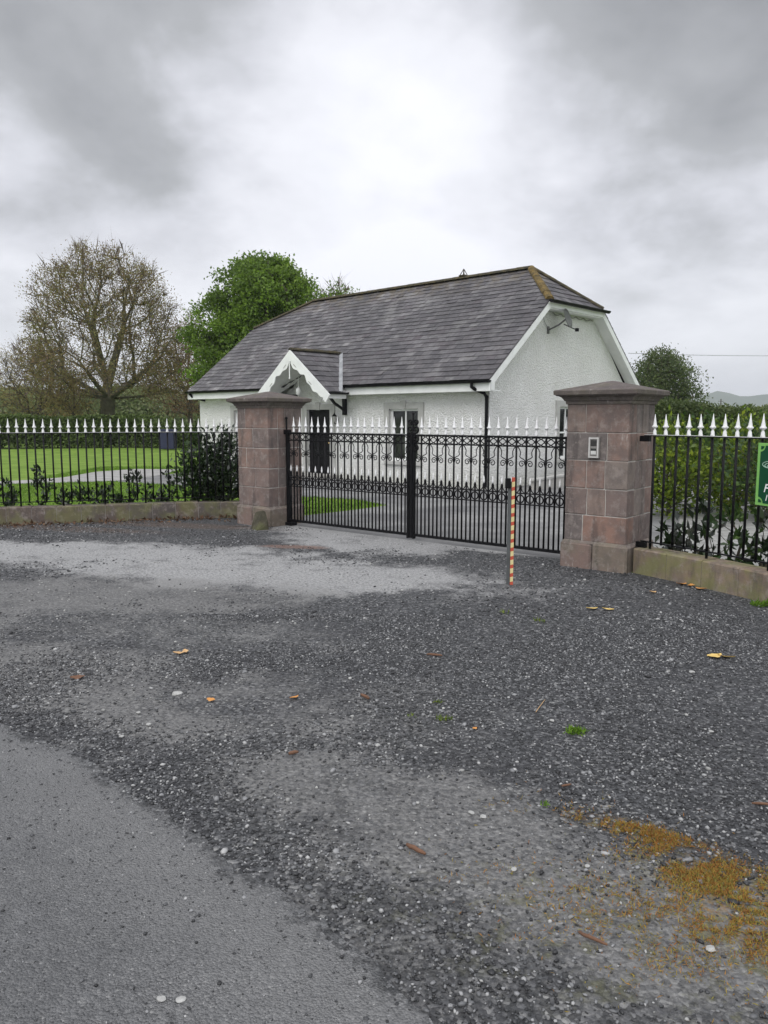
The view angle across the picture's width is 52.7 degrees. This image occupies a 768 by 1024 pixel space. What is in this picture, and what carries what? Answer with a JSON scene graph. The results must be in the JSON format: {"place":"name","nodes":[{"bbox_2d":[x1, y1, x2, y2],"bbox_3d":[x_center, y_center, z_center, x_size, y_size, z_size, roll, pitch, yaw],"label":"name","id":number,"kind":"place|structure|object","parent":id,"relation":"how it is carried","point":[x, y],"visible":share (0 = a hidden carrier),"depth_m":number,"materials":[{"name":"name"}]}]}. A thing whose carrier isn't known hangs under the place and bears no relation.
{"place":"outdoors","nodes":[
{"label":"outdoors","id":0,"kind":"place"},
{"bbox_2d":[0,469,178,483],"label":"path","id":1,"kind":"structure","parent":0,"point":[108,475],"depth_m":21.78,"materials":[{"name":"grey concrete"}]},
{"bbox_2d":[0,723,432,1023],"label":"road","id":2,"kind":"structure","parent":0,"point":[54,996],"depth_m":2.50,"materials":[{"name":"grey asphalt"}]},
{"bbox_2d":[156,995,165,1001],"bbox_3d":[-0.633,1.382,2.204,0.025,0.010,0.026,-3,8,-24],"label":"pebble","id":3,"kind":"object","parent":2,"relation":"on","point":[161,998],"visible":1,"depth_m":2.20,"materials":[{"name":"white stone"}]},
{"bbox_2d":[176,996,185,1002],"bbox_3d":[-0.576,1.383,2.201,0.030,0.011,0.026,-2,7,-18],"label":"pebble","id":4,"kind":"object","parent":2,"relation":"on","point":[180,999],"visible":1,"depth_m":2.20,"materials":[{"name":"white stone"}]},
{"bbox_2d":[0,726,423,1023],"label":"road grit","id":5,"kind":"object","parent":2,"relation":"on","point":[219,983],"visible":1,"depth_m":2.64,"materials":[{"name":"gravel"}]},
{"bbox_2d":[0,420,754,572],"bbox_3d":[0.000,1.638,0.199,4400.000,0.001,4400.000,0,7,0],"label":"ground","id":6,"kind":"structure","parent":0,"point":[57,460],"depth_m":29.38,"materials":[{"name":"green plant"}]},
{"bbox_2d":[0,477,19,506],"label":"laurel sapling","id":7,"kind":"object","parent":6,"relation":"on","point":[8,494],"visible":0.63,"depth_m":12.56,"materials":[{"name":"green plant"}]},
{"bbox_2d":[0,333,82,416],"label":"willow tree","id":8,"kind":"object","parent":6,"relation":"on","point":[39,410],"visible":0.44,"depth_m":48.61,"materials":[{"name":"brown plant"}]},
{"bbox_2d":[28,464,56,505],"bbox_3d":[-5.636,-0.356,12.781,0.482,0.919,0.545,0,7,0],"label":"laurel sapling","id":9,"kind":"object","parent":6,"relation":"on","point":[40,480],"visible":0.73,"depth_m":12.69,"materials":[{"name":"green plant"}]},
{"bbox_2d":[0,412,108,448],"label":"clipped hedge","id":10,"kind":"object","parent":6,"relation":"on","point":[21,418],"visible":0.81,"depth_m":41.52,"materials":[{"name":"green plant"}]},
{"bbox_2d":[56,487,79,504],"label":"laurel sapling","id":11,"kind":"object","parent":6,"relation":"on","point":[58,497],"visible":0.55,"depth_m":12.78,"materials":[{"name":"green plant"}]},
{"bbox_2d":[41,365,105,445],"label":"young tree","id":12,"kind":"object","parent":6,"relation":"on","point":[67,405],"visible":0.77,"depth_m":45.27,"materials":[{"name":"brown plant"}]},
{"bbox_2d":[70,479,95,503],"bbox_3d":[-4.998,-0.221,12.892,0.470,0.659,0.461,-5,9,-38],"label":"laurel sapling","id":13,"kind":"object","parent":6,"relation":"on","point":[76,493],"visible":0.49,"depth_m":12.89,"materials":[{"name":"green plant"}]},
{"bbox_2d":[0,383,199,423],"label":"woodland","id":14,"kind":"object","parent":6,"relation":"on","point":[134,406],"visible":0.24,"depth_m":67.89,"materials":[{"name":"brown plant"}]},
{"bbox_2d":[91,483,111,503],"bbox_3d":[-4.759,-0.222,12.989,0.378,0.604,0.503,0,7,0],"label":"laurel sapling","id":15,"kind":"object","parent":6,"relation":"on","point":[100,492],"visible":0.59,"depth_m":12.97,"materials":[{"name":"green plant"}]},
{"bbox_2d":[9,227,197,440],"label":"beech tree","id":16,"kind":"object","parent":6,"relation":"on","point":[106,372],"visible":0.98,"depth_m":45.25,"materials":[{"name":"brown plant"}]},
{"bbox_2d":[107,480,128,502],"bbox_3d":[-4.473,-0.228,13.074,0.437,0.633,0.447,1,7,9],"label":"laurel sapling","id":17,"kind":"object","parent":6,"relation":"on","point":[117,496],"visible":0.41,"depth_m":12.99,"materials":[{"name":"green plant"}]},
{"bbox_2d":[0,500,238,524],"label":"wall","id":18,"kind":"structure","parent":6,"relation":"on","point":[77,513],"depth_m":12.39,"materials":[{"name":"grey concrete"}]},
{"bbox_2d":[0,418,238,506],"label":"railing","id":19,"kind":"object","parent":18,"relation":"on","point":[110,432],"visible":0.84,"depth_m":12.39,"materials":[{"name":"black metal"}]},
{"bbox_2d":[122,465,143,502],"bbox_3d":[-4.222,-0.360,13.077,0.430,0.857,0.423,-4,8,-31],"label":"laurel sapling","id":20,"kind":"object","parent":6,"relation":"on","point":[133,491],"visible":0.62,"depth_m":13.06,"materials":[{"name":"green plant"}]},
{"bbox_2d":[93,412,200,447],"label":"rough hedge","id":21,"kind":"object","parent":6,"relation":"on","point":[139,418],"visible":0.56,"depth_m":42.37,"materials":[{"name":"green plant"}]},
{"bbox_2d":[137,482,164,501],"bbox_3d":[-3.966,-0.242,13.168,0.441,0.633,0.431,0,7,0],"label":"laurel sapling","id":22,"kind":"object","parent":6,"relation":"on","point":[149,495],"visible":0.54,"depth_m":13.10,"materials":[{"name":"green plant"}]},
{"bbox_2d":[156,470,175,501],"bbox_3d":[-3.648,-0.319,13.179,0.437,0.818,0.500,0,7,0],"label":"laurel sapling","id":23,"kind":"object","parent":6,"relation":"on","point":[172,492],"visible":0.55,"depth_m":13.14,"materials":[{"name":"green plant"}]},
{"bbox_2d":[160,429,177,448],"bbox_3d":[-11.093,-3.743,39.840,0.840,1.010,0.800,0,7,0],"label":"storage bin","id":24,"kind":"object","parent":6,"relation":"on","point":[163,440],"visible":0.69,"depth_m":39.51,"materials":[{"name":"blue plastic"}]},
{"bbox_2d":[139,309,211,423],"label":"rusty tree","id":25,"kind":"object","parent":6,"relation":"on","point":[188,405],"visible":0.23,"depth_m":58.49,"materials":[{"name":"brown plant"}]},
{"bbox_2d":[0,466,380,513],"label":"grass","id":26,"kind":"structure","parent":6,"relation":"on","point":[100,468],"depth_m":17.41,"materials":[{"name":"green plant"}]},
{"bbox_2d":[170,440,211,501],"bbox_3d":[-3.259,-0.565,13.242,0.804,1.339,0.740,0,7,0],"label":"laurel shrub","id":27,"kind":"object","parent":6,"relation":"on","point":[188,463],"visible":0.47,"depth_m":13.17,"materials":[{"name":"green plant"}]},
{"bbox_2d":[166,425,236,501],"bbox_3d":[-3.049,-0.724,13.172,1.143,1.557,1.092,-4,8,-31],"label":"laurel shrub","id":28,"kind":"object","parent":6,"relation":"on","point":[204,483],"visible":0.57,"depth_m":13.07,"materials":[{"name":"green plant"}]},
{"bbox_2d":[197,424,238,500],"bbox_3d":[-2.655,-0.721,13.182,1.145,1.619,1.048,0,7,0],"label":"laurel shrub","id":29,"kind":"object","parent":6,"relation":"on","point":[225,439],"visible":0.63,"depth_m":13.00,"materials":[{"name":"green plant"}]},
{"bbox_2d":[171,249,324,385],"bbox_3d":[-6.008,-8.596,41.356,9.871,10.457,7.995,0,7,0],"label":"broadleaf tree","id":30,"kind":"object","parent":6,"relation":"on","point":[267,288],"visible":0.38,"depth_m":39.12,"materials":[{"name":"green plant"}]},
{"bbox_2d":[226,392,311,526],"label":"gate pillar","id":31,"kind":"structure","parent":6,"relation":"on","point":[262,448],"depth_m":11.82,"materials":[{"name":"stone"}]},
{"bbox_2d":[283,417,409,537],"bbox_3d":[-0.603,-0.539,11.181,2.436,1.658,0.120,6,9,39],"label":"gate leaf","id":32,"kind":"object","parent":31,"relation":"attached to","point":[289,486],"visible":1,"depth_m":11.10,"materials":[{"name":"black metal"}]},
{"bbox_2d":[312,272,359,297],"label":"broadleaf tree","id":33,"kind":"object","parent":6,"relation":"on","point":[340,291],"visible":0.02,"depth_m":44.24,"materials":[{"name":"green plant"}]},
{"bbox_2d":[185,265,640,488],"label":"cottage","id":34,"kind":"structure","parent":6,"relation":"on","point":[485,346],"depth_m":20.18,"materials":[{"name":"white render"},{"name":"slate"},{"name":"black plastic"}]},
{"bbox_2d":[230,406,237,455],"bbox_3d":[-4.403,-2.550,24.148,1.080,1.610,0.200,6,9,43],"label":"window","id":35,"kind":"structure","parent":34,"relation":"in","point":[232,408],"depth_m":24.36,"materials":[{"name":"white glass"}]},
{"bbox_2d":[296,372,300,394],"bbox_3d":[-2.349,-3.561,21.284,0.143,0.710,0.150,6,9,43],"label":"porch lamp","id":36,"kind":"object","parent":34,"relation":"hanging from","point":[298,390],"visible":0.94,"depth_m":21.27,"materials":[{"name":"white glass"}]},
{"bbox_2d":[302,403,335,473],"bbox_3d":[-1.788,-2.023,21.764,1.340,2.060,0.190,6,9,43],"label":"door","id":37,"kind":"structure","parent":34,"relation":"in","point":[317,411],"depth_m":21.80,"materials":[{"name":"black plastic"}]},
{"bbox_2d":[332,413,336,423],"bbox_3d":[-1.333,-2.543,21.070,0.130,0.320,0.195,6,9,43],"label":"wall lantern","id":38,"kind":"object","parent":34,"relation":"attached to","point":[334,417],"depth_m":21.03,"materials":[{"name":"black plastic"}]},
{"bbox_2d":[384,401,423,465],"bbox_3d":[0.515,-1.992,19.561,1.340,1.610,0.200,6,9,43],"label":"window","id":39,"kind":"structure","parent":34,"relation":"in","point":[403,410],"depth_m":19.65,"materials":[{"name":"white glass"}]},
{"bbox_2d":[555,400,567,462],"bbox_3d":[4.779,-2.128,20.308,0.200,1.640,1.260,6,9,43],"label":"window","id":40,"kind":"structure","parent":34,"relation":"in","point":[561,408],"depth_m":20.20,"materials":[{"name":"white glass"}]},
{"bbox_2d":[547,309,578,333],"bbox_3d":[4.465,-4.705,19.106,0.849,0.607,0.367,-1,7,-11],"label":"satellite dish","id":41,"kind":"object","parent":34,"relation":"attached to","point":[568,319],"visible":1,"depth_m":19.18,"materials":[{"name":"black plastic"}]},
{"bbox_2d":[544,312,592,328],"bbox_3d":[4.731,-4.852,19.848,0.028,0.513,2.422,6,9,43],"label":"soffit cable","id":42,"kind":"object","parent":34,"relation":"attached to","point":[571,317],"visible":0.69,"depth_m":19.96,"materials":[{"name":"black plastic"}]},
{"bbox_2d":[630,343,713,436],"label":"broadleaf tree","id":43,"kind":"object","parent":6,"relation":"on","point":[655,370],"visible":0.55,"depth_m":52.96,"materials":[{"name":"green plant"}]},
{"bbox_2d":[633,546,767,601],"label":"wall","id":44,"kind":"structure","parent":6,"relation":"on","point":[744,580],"depth_m":7.55,"materials":[{"name":"concrete"}]},
{"bbox_2d":[635,414,767,570],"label":"railing","id":45,"kind":"object","parent":44,"relation":"on","point":[647,438],"visible":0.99,"depth_m":7.60,"materials":[{"name":"black metal"}]},
{"bbox_2d":[755,443,767,505],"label":"railing sign","id":46,"kind":"object","parent":45,"relation":"hanging from","point":[761,497],"visible":1,"depth_m":6.95,"materials":[{"name":"green plastic"}]},
{"bbox_2d":[653,497,767,565],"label":"chippings bed","id":47,"kind":"object","parent":6,"relation":"on","point":[750,527],"depth_m":11.17,"materials":[{"name":"grey gravel"}]},
{"bbox_2d":[653,511,698,549],"bbox_3d":[3.322,0.293,8.834,0.583,0.585,0.634,0,7,0],"label":"laurel shrub","id":48,"kind":"object","parent":47,"relation":"on","point":[667,539],"visible":0.4,"depth_m":8.83,"materials":[{"name":"green plant"}]},
{"bbox_2d":[653,405,726,518],"bbox_3d":[4.740,-0.837,12.990,1.782,1.916,1.890,0,7,0],"label":"garden shrub","id":49,"kind":"object","parent":47,"relation":"on","point":[681,471],"visible":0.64,"depth_m":12.77,"materials":[{"name":"green plant"}]},
{"bbox_2d":[670,519,712,553],"bbox_3d":[3.438,0.373,8.678,0.534,0.569,0.408,4,8,31],"label":"laurel shrub","id":50,"kind":"object","parent":47,"relation":"on","point":[688,543],"visible":0.37,"depth_m":8.63,"materials":[{"name":"green plant"}]},
{"bbox_2d":[656,406,742,502],"bbox_3d":[5.892,-1.030,14.420,2.200,1.876,2.121,0,7,0],"label":"garden shrub","id":51,"kind":"object","parent":47,"relation":"on","point":[708,421],"visible":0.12,"depth_m":14.35,"materials":[{"name":"green plant"}]},
{"bbox_2d":[687,492,738,557],"bbox_3d":[3.533,0.201,8.458,0.720,0.858,0.531,-6,9,-42],"label":"laurel shrub","id":52,"kind":"object","parent":47,"relation":"on","point":[702,507],"visible":0.59,"depth_m":8.40,"materials":[{"name":"green plant"}]},
{"bbox_2d":[690,404,767,515],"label":"garden shrub","id":53,"kind":"object","parent":47,"relation":"on","point":[729,494],"visible":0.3,"depth_m":13.08,"materials":[{"name":"green plant"}]},
{"bbox_2d":[701,409,767,513],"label":"garden shrub","id":54,"kind":"object","parent":47,"relation":"on","point":[752,463],"visible":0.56,"depth_m":12.03,"materials":[{"name":"green plant"}]},
{"bbox_2d":[710,500,767,564],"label":"laurel shrub","id":55,"kind":"object","parent":47,"relation":"on","point":[738,515],"visible":0.56,"depth_m":7.94,"materials":[{"name":"green plant"}]},
{"bbox_2d":[733,505,767,567],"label":"laurel shrub","id":56,"kind":"object","parent":47,"relation":"on","point":[763,518],"visible":0.66,"depth_m":7.87,"materials":[{"name":"green plant"}]},
{"bbox_2d":[654,396,767,466],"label":"field hedge","id":57,"kind":"object","parent":6,"relation":"on","point":[688,408],"visible":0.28,"depth_m":24.42,"materials":[{"name":"green plant"}]},
{"bbox_2d":[0,518,767,1023],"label":"gravel apron","id":58,"kind":"object","parent":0,"point":[314,586],"visible":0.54,"depth_m":4.07,"materials":[{"name":"grey gravel"}]},
{"bbox_2d":[70,675,84,678],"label":"fallen leaf","id":59,"kind":"object","parent":58,"relation":"on","point":[77,676],"visible":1,"depth_m":4.92,"materials":[{"name":"brown plant"}]},
{"bbox_2d":[0,513,236,527],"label":"leaf litter","id":60,"kind":"object","parent":58,"relation":"on","point":[136,519],"visible":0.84,"depth_m":12.25,"materials":[{"name":"brown plant"}]},
{"bbox_2d":[172,691,182,695],"bbox_3d":[-1.237,1.085,4.645,0.063,0.025,0.049,0,7,4],"label":"pebble","id":61,"kind":"object","parent":58,"relation":"on","point":[175,693],"visible":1,"depth_m":4.63,"materials":[{"name":"white stone"}]},
{"bbox_2d":[251,511,268,529],"bbox_3d":[-1.855,0.145,11.509,0.243,0.341,0.246,-4,8,-30],"label":"boulder","id":62,"kind":"object","parent":58,"relation":"on","point":[260,521],"visible":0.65,"depth_m":11.45,"materials":[{"name":"stone"}]},
{"bbox_2d":[288,750,298,754],"bbox_3d":[-0.443,1.177,3.799,0.052,0.019,0.018,-3,8,-25],"label":"fallen stick","id":63,"kind":"object","parent":58,"relation":"on","point":[293,752],"visible":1,"depth_m":3.79,"materials":[{"name":"brown wood"}]},
{"bbox_2d":[360,693,369,698],"bbox_3d":[-0.113,1.083,4.565,0.022,0.021,0.086,-5,8,-35],"label":"fallen stick","id":64,"kind":"object","parent":58,"relation":"on","point":[365,696],"visible":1,"depth_m":4.55,"materials":[{"name":"brown wood"}]},
{"bbox_2d":[0,551,767,1020],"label":"pale chips","id":65,"kind":"object","parent":58,"relation":"on","point":[322,717],"visible":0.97,"depth_m":4.93,"materials":[{"name":"stone"}]},
{"bbox_2d":[406,843,425,854],"bbox_3d":[0.122,1.280,2.950,0.096,0.020,0.020,6,9,42],"label":"fallen stick","id":66,"kind":"object","parent":58,"relation":"on","point":[415,848],"visible":1,"depth_m":2.94,"materials":[{"name":"brown wood"}]},
{"bbox_2d":[426,653,441,655],"bbox_3d":[0.349,0.987,5.372,0.111,0.017,0.017,2,7,15],"label":"fallen stick","id":67,"kind":"object","parent":58,"relation":"on","point":[433,654],"visible":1,"depth_m":5.37,"materials":[{"name":"brown wood"}]},
{"bbox_2d":[436,715,452,720],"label":"weed","id":68,"kind":"object","parent":58,"relation":"on","point":[449,718],"visible":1,"depth_m":4.25,"materials":[{"name":"green plant"}]},
{"bbox_2d":[505,477,514,584],"bbox_3d":[1.231,0.219,7.642,0.095,1.120,0.065,1,7,6],"label":"marker post","id":69,"kind":"object","parent":58,"relation":"on","point":[509,485],"visible":0.93,"depth_m":7.63,"materials":[{"name":"wood"}]},
{"bbox_2d":[563,725,589,735],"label":"weed","id":70,"kind":"object","parent":58,"relation":"on","point":[571,728],"visible":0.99,"depth_m":4.07,"materials":[{"name":"green plant"}]},
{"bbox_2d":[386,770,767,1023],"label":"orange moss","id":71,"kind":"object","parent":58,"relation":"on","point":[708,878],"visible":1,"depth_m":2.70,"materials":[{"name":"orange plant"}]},
{"bbox_2d":[578,931,607,945],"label":"fallen leaf","id":72,"kind":"object","parent":58,"relation":"on","point":[588,936],"visible":1,"depth_m":2.45,"materials":[{"name":"brown plant"}]},
{"bbox_2d":[553,381,669,573],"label":"gate pillar","id":73,"kind":"structure","parent":58,"relation":"on","point":[607,507],"depth_m":8.35,"materials":[{"name":"stone"}]},
{"bbox_2d":[407,412,567,553],"bbox_3d":[1.296,-0.384,9.636,2.529,1.724,0.120,6,9,39],"label":"gate leaf","id":74,"kind":"object","parent":73,"relation":"attached to","point":[414,481],"visible":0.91,"depth_m":9.68,"materials":[{"name":"black metal"}]},
{"bbox_2d":[588,437,599,458],"bbox_3d":[2.253,-0.690,8.319,0.124,0.230,0.040,6,9,39],"label":"intercom panel","id":75,"kind":"object","parent":73,"relation":"attached to","point":[594,448],"visible":1,"depth_m":8.30,"materials":[{"name":"silver metal"}]},
{"bbox_2d":[705,945,715,951],"bbox_3d":[1.014,1.357,2.412,0.030,0.013,0.030,0,7,-4],"label":"pebble","id":76,"kind":"object","parent":58,"relation":"on","point":[709,948],"visible":1,"depth_m":2.41,"materials":[{"name":"white stone"}]},
{"bbox_2d":[707,653,721,656],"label":"fallen leaf","id":77,"kind":"object","parent":58,"relation":"on","point":[714,655],"visible":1,"depth_m":5.36,"materials":[{"name":"yellow plant"}]},
{"bbox_2d":[750,597,767,606],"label":"weed","id":78,"kind":"object","parent":58,"relation":"on","point":[763,603],"visible":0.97,"depth_m":6.81,"materials":[{"name":"green plant"}]},
{"bbox_2d":[752,802,767,804],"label":"fallen stick","id":79,"kind":"object","parent":58,"relation":"on","point":[760,803],"visible":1,"depth_m":3.30,"materials":[{"name":"brown wood"}]},
{"bbox_2d":[0,518,767,619],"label":"gravel","id":80,"kind":"structure","parent":0,"point":[434,598],"depth_m":8.07,"materials":[{"name":"grey gravel"}]},
{"bbox_2d":[0,0,767,406],"label":"sky","id":81,"kind":"structure","parent":0,"point":[615,150],"materials":[{"name":"grey"}]},
{"bbox_2d":[115,470,742,558],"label":"driveway","id":82,"kind":"structure","parent":0,"point":[656,519],"depth_m":12.75,"materials":[{"name":"grey asphalt"}]},
{"bbox_2d":[528,459,659,489],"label":"garden wall","id":83,"kind":"structure","parent":82,"relation":"on","point":[559,477],"depth_m":18.15,"materials":[{"name":"concrete"}]},
{"bbox_2d":[629,353,744,355],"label":"power line","id":84,"kind":"object","parent":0,"point":[706,355],"visible":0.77,"depth_m":58.98,"materials":[{"name":"black metal"}]},
{"bbox_2d":[691,391,767,407],"bbox_3d":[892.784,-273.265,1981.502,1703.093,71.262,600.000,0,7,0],"label":"hills","id":85,"kind":"structure","parent":0,"point":[732,399],"depth_m":1914.81,"materials":[{"name":"green plant"}]}
]}

